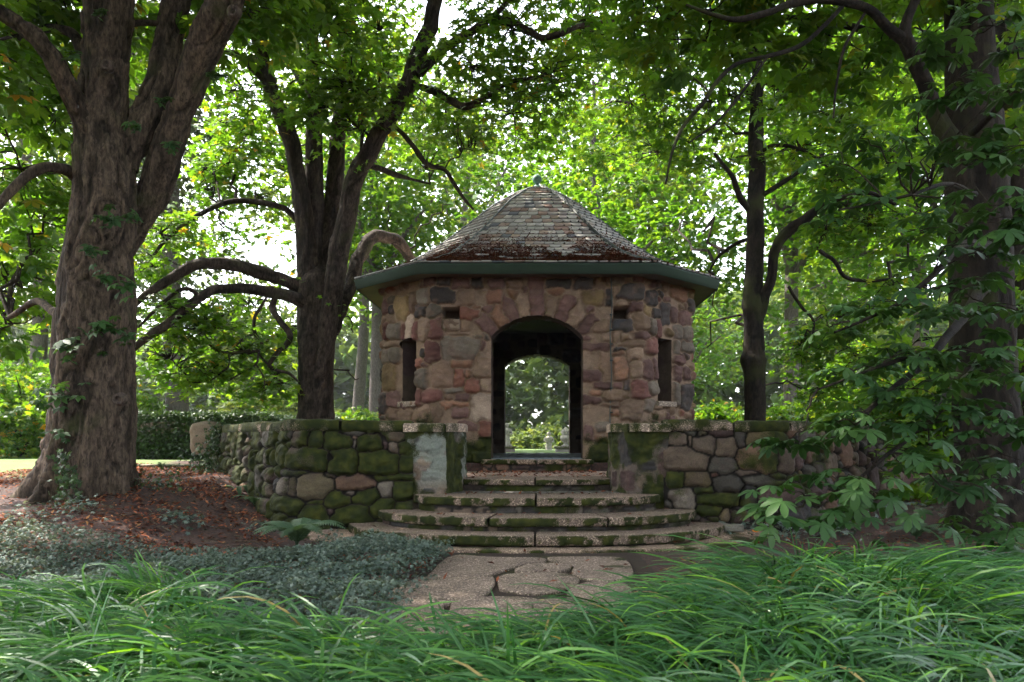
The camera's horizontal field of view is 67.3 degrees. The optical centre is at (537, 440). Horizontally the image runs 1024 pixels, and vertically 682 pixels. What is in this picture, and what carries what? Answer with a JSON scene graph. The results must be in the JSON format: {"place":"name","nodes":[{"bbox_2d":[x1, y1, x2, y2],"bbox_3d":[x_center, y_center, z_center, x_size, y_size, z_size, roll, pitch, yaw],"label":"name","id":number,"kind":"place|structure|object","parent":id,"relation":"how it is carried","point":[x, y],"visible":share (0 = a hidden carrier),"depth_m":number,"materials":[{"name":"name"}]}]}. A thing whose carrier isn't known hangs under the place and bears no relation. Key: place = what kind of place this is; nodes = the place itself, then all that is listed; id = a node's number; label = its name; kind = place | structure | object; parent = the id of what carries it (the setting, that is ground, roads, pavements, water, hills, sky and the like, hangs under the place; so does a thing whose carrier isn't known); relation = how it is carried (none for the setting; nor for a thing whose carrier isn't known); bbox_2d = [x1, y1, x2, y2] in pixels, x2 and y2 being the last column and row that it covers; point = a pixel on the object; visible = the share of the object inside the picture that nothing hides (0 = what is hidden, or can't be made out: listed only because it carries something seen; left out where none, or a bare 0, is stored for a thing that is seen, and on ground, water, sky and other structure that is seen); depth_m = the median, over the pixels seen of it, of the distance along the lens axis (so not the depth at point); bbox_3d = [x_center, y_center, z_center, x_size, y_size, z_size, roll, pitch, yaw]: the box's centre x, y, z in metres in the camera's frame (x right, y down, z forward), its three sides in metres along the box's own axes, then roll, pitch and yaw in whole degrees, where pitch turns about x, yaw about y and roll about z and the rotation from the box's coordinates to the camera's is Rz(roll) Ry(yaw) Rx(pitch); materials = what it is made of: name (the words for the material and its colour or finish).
{"place":"outdoors","nodes":[
{"label":"outdoors","id":0,"kind":"place"},
{"bbox_2d":[0,0,945,425],"label":"sky","id":1,"kind":"structure","parent":0,"point":[270,256],"materials":[{"name":"white"}]},
{"bbox_2d":[0,449,1023,636],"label":"ground","id":2,"kind":"structure","parent":0,"point":[8,464],"depth_m":8.43,"materials":[{"name":"brown soil"}]},
{"bbox_2d":[0,350,142,458],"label":"shrub","id":3,"kind":"object","parent":2,"relation":"on","point":[22,426],"visible":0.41,"depth_m":15.89,"materials":[{"name":"green plant"}]},
{"bbox_2d":[1,357,176,449],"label":"shrub","id":4,"kind":"object","parent":2,"relation":"on","point":[148,400],"visible":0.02,"depth_m":22.06,"materials":[{"name":"green plant"}]},
{"bbox_2d":[0,1,198,378],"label":"broadleaf tree","id":5,"kind":"object","parent":2,"relation":"on","point":[39,340],"visible":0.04,"depth_m":23.82,"materials":[{"name":"green plant"}]},
{"bbox_2d":[3,0,220,412],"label":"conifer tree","id":6,"kind":"object","parent":2,"relation":"on","point":[191,408],"visible":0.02,"depth_m":33.23,"materials":[{"name":"green plant"}]},
{"bbox_2d":[1,97,238,353],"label":"broadleaf tree","id":7,"kind":"object","parent":2,"relation":"on","point":[208,233],"visible":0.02,"depth_m":41.55,"materials":[{"name":"green plant"}]},
{"bbox_2d":[137,464,199,467],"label":"side steps","id":8,"kind":"structure","parent":2,"relation":"on","point":[157,465],"depth_m":12.65,"materials":[{"name":"grey stone"}]},
{"bbox_2d":[0,0,385,505],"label":"chestnut tree","id":9,"kind":"object","parent":2,"relation":"on","point":[110,212],"visible":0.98,"depth_m":8.87,"materials":[{"name":"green plant"}]},
{"bbox_2d":[46,425,195,504],"bbox_3d":[-4.889,0.421,8.996,0.726,1.221,1.696,0,0,30],"label":"ivy","id":10,"kind":"object","parent":9,"relation":"attached to","point":[63,457],"visible":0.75,"depth_m":8.41,"materials":[{"name":"green plant"}]},
{"bbox_2d":[129,0,275,421],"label":"tree","id":11,"kind":"object","parent":2,"relation":"on","point":[180,406],"visible":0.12,"depth_m":23.80,"materials":[{"name":"green plant"}]},
{"bbox_2d":[190,421,220,455],"bbox_3d":[-5.500,-0.028,12.753,0.468,0.591,0.440,0,0,0],"label":"boulder","id":12,"kind":"object","parent":2,"relation":"on","point":[197,428],"visible":0.45,"depth_m":12.56,"materials":[{"name":"beige stone"}]},
{"bbox_2d":[136,408,276,459],"bbox_3d":[-6.970,-0.062,15.144,3.563,1.131,1.399,0,0,0],"label":"boxwood hedge","id":13,"kind":"object","parent":2,"relation":"on","point":[172,428],"visible":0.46,"depth_m":14.60,"materials":[{"name":"plant"}]},
{"bbox_2d":[0,477,432,558],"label":"ground cover","id":14,"kind":"object","parent":2,"relation":"on","point":[179,514],"visible":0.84,"depth_m":8.08,"materials":[{"name":"green plant"}]},
{"bbox_2d":[0,511,454,635],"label":"ground cover","id":15,"kind":"object","parent":2,"relation":"on","point":[309,576],"visible":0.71,"depth_m":6.23,"materials":[{"name":"green plant"}]},
{"bbox_2d":[223,485,248,494],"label":"plant","id":16,"kind":"object","parent":2,"relation":"on","point":[239,489],"visible":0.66,"depth_m":10.47,"materials":[{"name":"green plant"}]},
{"bbox_2d":[145,265,337,404],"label":"broadleaf tree","id":17,"kind":"object","parent":2,"relation":"on","point":[270,318],"visible":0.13,"depth_m":44.68,"materials":[{"name":"green plant"}]},
{"bbox_2d":[230,495,260,503],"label":"fern","id":18,"kind":"object","parent":2,"relation":"on","point":[252,499],"visible":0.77,"depth_m":10.14,"materials":[{"name":"green plant"}]},
{"bbox_2d":[207,398,284,412],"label":"shrub","id":19,"kind":"object","parent":2,"relation":"on","point":[227,407],"visible":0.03,"depth_m":26.43,"materials":[{"name":"green plant"}]},
{"bbox_2d":[225,412,344,421],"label":"boxwood hedge","id":20,"kind":"object","parent":2,"relation":"on","point":[282,417],"visible":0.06,"depth_m":17.80,"materials":[{"name":"plant"}]},
{"bbox_2d":[255,390,342,413],"bbox_3d":[-9.761,-0.681,29.955,5.062,2.836,5.207,0,0,41],"label":"shrub","id":21,"kind":"object","parent":2,"relation":"on","point":[291,408],"depth_m":29.41,"materials":[{"name":"green plant"}]},
{"bbox_2d":[253,517,346,544],"bbox_3d":[-2.468,0.971,8.047,0.992,0.268,0.994,0,0,0],"label":"fern","id":22,"kind":"object","parent":2,"relation":"on","point":[300,530],"visible":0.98,"depth_m":7.94,"materials":[{"name":"green plant"}]},
{"bbox_2d":[207,419,413,529],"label":"garden wall","id":23,"kind":"structure","parent":2,"relation":"on","point":[346,472],"depth_m":9.31,"materials":[{"name":"stone"}]},
{"bbox_2d":[157,417,231,474],"bbox_3d":[-5.100,0.570,11.601,1.106,1.900,1.095,0,0,-36],"label":"ivy","id":24,"kind":"object","parent":23,"relation":"attached to","point":[211,446],"visible":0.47,"depth_m":11.94,"materials":[{"name":"green plant"}]},
{"bbox_2d":[269,410,377,416],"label":"boxwood hedge","id":25,"kind":"object","parent":2,"relation":"on","point":[288,413],"visible":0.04,"depth_m":24.25,"materials":[{"name":"plant"}]},
{"bbox_2d":[197,0,494,410],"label":"broadleaf tree","id":26,"kind":"object","parent":2,"relation":"on","point":[360,374],"visible":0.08,"depth_m":33.77,"materials":[{"name":"green plant"}]},
{"bbox_2d":[335,406,379,420],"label":"shrub","id":27,"kind":"object","parent":2,"relation":"on","point":[353,415],"visible":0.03,"depth_m":18.82,"materials":[{"name":"green plant"}]},
{"bbox_2d":[228,0,513,413],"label":"broadleaf tree","id":28,"kind":"object","parent":2,"relation":"on","point":[375,193],"visible":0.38,"depth_m":26.27,"materials":[{"name":"green plant"}]},
{"bbox_2d":[133,0,635,418],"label":"maple tree","id":29,"kind":"object","parent":2,"relation":"on","point":[319,291],"visible":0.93,"depth_m":13.46,"materials":[{"name":"green plant"}]},
{"bbox_2d":[0,469,794,581],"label":"fallen leaves","id":30,"kind":"object","parent":2,"relation":"on","point":[503,471],"depth_m":8.39,"materials":[{"name":"brown plant"}]},
{"bbox_2d":[279,25,584,309],"bbox_3d":[-3.996,-9.232,38.117,15.109,19.638,12.509,0,0,-42],"label":"broadleaf tree","id":31,"kind":"object","parent":2,"relation":"on","point":[463,220],"visible":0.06,"depth_m":37.69,"materials":[{"name":"green plant"}]},
{"bbox_2d":[403,423,467,508],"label":"gate pier","id":32,"kind":"structure","parent":2,"relation":"on","point":[438,451],"depth_m":9.39,"materials":[{"name":"grey stone"}]},
{"bbox_2d":[0,529,891,681],"bbox_3d":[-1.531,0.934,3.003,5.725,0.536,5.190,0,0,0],"label":"grass","id":33,"kind":"structure","parent":2,"relation":"on","point":[186,642],"depth_m":3.30,"materials":[{"name":"green plant"}]},
{"bbox_2d":[0,262,948,430],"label":"woods","id":34,"kind":"object","parent":2,"relation":"on","point":[517,396],"visible":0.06,"depth_m":64.17,"materials":[{"name":"green plant"}]},
{"bbox_2d":[428,145,568,432],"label":"tree","id":35,"kind":"object","parent":2,"relation":"on","point":[534,371],"visible":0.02,"depth_m":49.73,"materials":[{"name":"green plant"}]},
{"bbox_2d":[506,446,515,451],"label":"plinth","id":36,"kind":"structure","parent":2,"relation":"on","point":[510,448],"depth_m":23.99,"materials":[{"name":"grey stone"}]},
{"bbox_2d":[506,423,512,445],"bbox_3d":[-0.973,-0.174,24.396,0.335,0.749,0.332,0,0,43],"label":"garden statue","id":37,"kind":"object","parent":36,"relation":"on","point":[509,432],"visible":0.52,"depth_m":24.31,"materials":[{"name":"stone"}]},
{"bbox_2d":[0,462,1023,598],"bbox_3d":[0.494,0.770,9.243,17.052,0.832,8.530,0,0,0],"label":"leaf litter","id":38,"kind":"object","parent":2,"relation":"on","point":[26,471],"visible":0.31,"depth_m":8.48,"materials":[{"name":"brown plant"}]},
{"bbox_2d":[348,459,724,546],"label":"stone steps","id":39,"kind":"structure","parent":2,"relation":"on","point":[576,518],"depth_m":8.71,"materials":[{"name":"stone"},{"name":"moss"}]},
{"bbox_2d":[354,174,719,462],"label":"stone pavilion","id":40,"kind":"structure","parent":2,"relation":"on","point":[615,337],"depth_m":12.63,"materials":[{"name":"stone"},{"name":"slate"},{"name":"green paint"}]},
{"bbox_2d":[363,222,704,274],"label":"leaf litter","id":41,"kind":"object","parent":40,"relation":"on","point":[608,255],"visible":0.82,"depth_m":12.83,"materials":[{"name":"brown plant"}]},
{"bbox_2d":[510,419,568,448],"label":"shrub","id":42,"kind":"object","parent":2,"relation":"on","point":[531,438],"visible":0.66,"depth_m":42.80,"materials":[{"name":"green plant"}]},
{"bbox_2d":[544,432,553,449],"bbox_3d":[0.588,0.070,37.985,0.437,0.960,0.400,0,0,39],"label":"garden statue","id":43,"kind":"object","parent":2,"relation":"on","point":[549,439],"visible":0.93,"depth_m":37.89,"materials":[{"name":"stone"}]},
{"bbox_2d":[554,446,568,451],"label":"plinth","id":44,"kind":"structure","parent":2,"relation":"on","point":[561,448],"depth_m":23.99,"materials":[{"name":"grey stone"}]},
{"bbox_2d":[560,427,568,445],"bbox_3d":[0.909,-0.114,24.399,0.372,0.627,0.352,0,0,0],"label":"garden statue","id":45,"kind":"object","parent":44,"relation":"on","point":[564,437],"visible":0.84,"depth_m":24.30,"materials":[{"name":"stone"}]},
{"bbox_2d":[445,53,767,312],"bbox_3d":[2.087,-6.170,25.527,10.706,13.322,12.296,0,0,0],"label":"broadleaf tree","id":46,"kind":"object","parent":2,"relation":"on","point":[592,197],"visible":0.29,"depth_m":24.20,"materials":[{"name":"green plant"}]},
{"bbox_2d":[499,68,741,252],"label":"broadleaf tree","id":47,"kind":"object","parent":2,"relation":"on","point":[600,89],"visible":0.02,"depth_m":40.49,"materials":[{"name":"green plant"}]},
{"bbox_2d":[606,423,670,508],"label":"gate pier","id":48,"kind":"structure","parent":2,"relation":"on","point":[635,461],"depth_m":9.38,"materials":[{"name":"grey stone"}]},
{"bbox_2d":[489,3,799,357],"bbox_3d":[4.620,-9.137,32.528,11.860,19.384,10.846,0,0,-38],"label":"broadleaf tree","id":49,"kind":"object","parent":2,"relation":"on","point":[662,178],"visible":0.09,"depth_m":31.39,"materials":[{"name":"green plant"}]},
{"bbox_2d":[694,396,743,422],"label":"shrub","id":50,"kind":"object","parent":2,"relation":"on","point":[715,411],"visible":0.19,"depth_m":19.08,"materials":[{"name":"green plant"}]},
{"bbox_2d":[681,265,776,400],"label":"broadleaf tree","id":51,"kind":"object","parent":2,"relation":"on","point":[707,368],"visible":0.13,"depth_m":53.62,"materials":[{"name":"green plant"}]},
{"bbox_2d":[524,0,947,421],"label":"maple tree","id":52,"kind":"object","parent":2,"relation":"on","point":[755,304],"visible":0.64,"depth_m":14.73,"materials":[{"name":"green plant"}]},
{"bbox_2d":[661,419,905,531],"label":"garden wall","id":53,"kind":"structure","parent":2,"relation":"on","point":[714,468],"depth_m":9.32,"materials":[{"name":"grey stone"}]},
{"bbox_2d":[555,0,1023,505],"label":"chestnut tree","id":54,"kind":"object","parent":2,"relation":"on","point":[756,32],"visible":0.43,"depth_m":9.17,"materials":[{"name":"green plant"}]},
{"bbox_2d":[642,0,944,406],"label":"broadleaf tree","id":55,"kind":"object","parent":2,"relation":"on","point":[778,204],"visible":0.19,"depth_m":23.72,"materials":[{"name":"green plant"}]},
{"bbox_2d":[766,401,824,420],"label":"shrub","id":56,"kind":"object","parent":2,"relation":"on","point":[778,414],"visible":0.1,"depth_m":17.23,"materials":[{"name":"green plant"}]},
{"bbox_2d":[696,5,947,379],"bbox_3d":[12.053,-8.290,24.207,11.453,17.549,12.573,0,0,-32],"label":"broadleaf tree","id":57,"kind":"object","parent":2,"relation":"on","point":[885,260],"visible":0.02,"depth_m":24.28,"materials":[{"name":"green plant"}]},
{"bbox_2d":[714,8,948,366],"bbox_3d":[13.701,-9.551,31.329,12.742,20.207,13.753,0,0,0],"label":"broadleaf tree","id":58,"kind":"object","parent":2,"relation":"on","point":[717,293],"visible":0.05,"depth_m":31.03,"materials":[{"name":"green plant"}]},
{"bbox_2d":[719,496,945,540],"bbox_3d":[4.841,0.723,9.155,5.360,0.858,1.940,0,0,-4],"label":"ground cover","id":59,"kind":"object","parent":2,"relation":"on","point":[840,534],"visible":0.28,"depth_m":8.87,"materials":[{"name":"green plant"}]},
{"bbox_2d":[645,0,1023,565],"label":"chestnut tree","id":60,"kind":"object","parent":2,"relation":"on","point":[982,227],"visible":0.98,"depth_m":6.42,"materials":[{"name":"green plant"}]},
{"bbox_2d":[736,225,938,369],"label":"broadleaf tree","id":61,"kind":"object","parent":2,"relation":"on","point":[814,290],"visible":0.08,"depth_m":42.89,"materials":[{"name":"green plant"}]},
{"bbox_2d":[824,520,853,532],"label":"fern","id":62,"kind":"object","parent":2,"relation":"on","point":[842,527],"visible":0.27,"depth_m":8.98,"materials":[{"name":"green plant"}]},
{"bbox_2d":[813,338,922,422],"bbox_3d":[7.731,-0.933,17.991,2.936,3.016,3.160,0,0,30],"label":"shrub","id":63,"kind":"object","parent":2,"relation":"on","point":[856,390],"visible":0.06,"depth_m":17.41,"materials":[{"name":"green plant"}]},
{"bbox_2d":[875,350,953,469],"bbox_3d":[7.242,-0.606,13.555,2.373,2.306,2.364,0,0,-39],"label":"shrub","id":64,"kind":"object","parent":2,"relation":"on","point":[900,417],"visible":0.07,"depth_m":13.24,"materials":[{"name":"green plant"}]},
{"bbox_2d":[811,18,1023,347],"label":"broadleaf tree","id":65,"kind":"object","parent":2,"relation":"on","point":[913,132],"visible":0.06,"depth_m":21.93,"materials":[{"name":"green plant"}]},
{"bbox_2d":[885,521,949,538],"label":"fern","id":66,"kind":"object","parent":2,"relation":"on","point":[916,533],"visible":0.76,"depth_m":8.36,"materials":[{"name":"green plant"}]},
{"bbox_2d":[306,529,772,552],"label":"pavement","id":67,"kind":"structure","parent":0,"point":[724,536],"depth_m":7.97,"materials":[{"name":"grey stone"}]},
{"bbox_2d":[721,523,743,531],"bbox_3d":[2.294,1.031,9.053,0.260,0.090,0.197,0,0,0],"label":"boulder","id":68,"kind":"object","parent":67,"relation":"on","point":[733,527],"visible":0.81,"depth_m":8.96,"materials":[{"name":"grey stone"}]},
{"bbox_2d":[413,552,667,612],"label":"ground","id":69,"kind":"structure","parent":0,"point":[636,561],"depth_m":7.17,"materials":[{"name":"grey stone"}]},
{"bbox_2d":[354,555,831,674],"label":"path","id":70,"kind":"structure","parent":0,"point":[468,581],"depth_m":6.01,"materials":[{"name":"beige stone"}]},
{"bbox_2d":[553,530,1023,681],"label":"grass","id":71,"kind":"structure","parent":0,"point":[920,615],"depth_m":3.78,"materials":[{"name":"green plant"}]}
]}

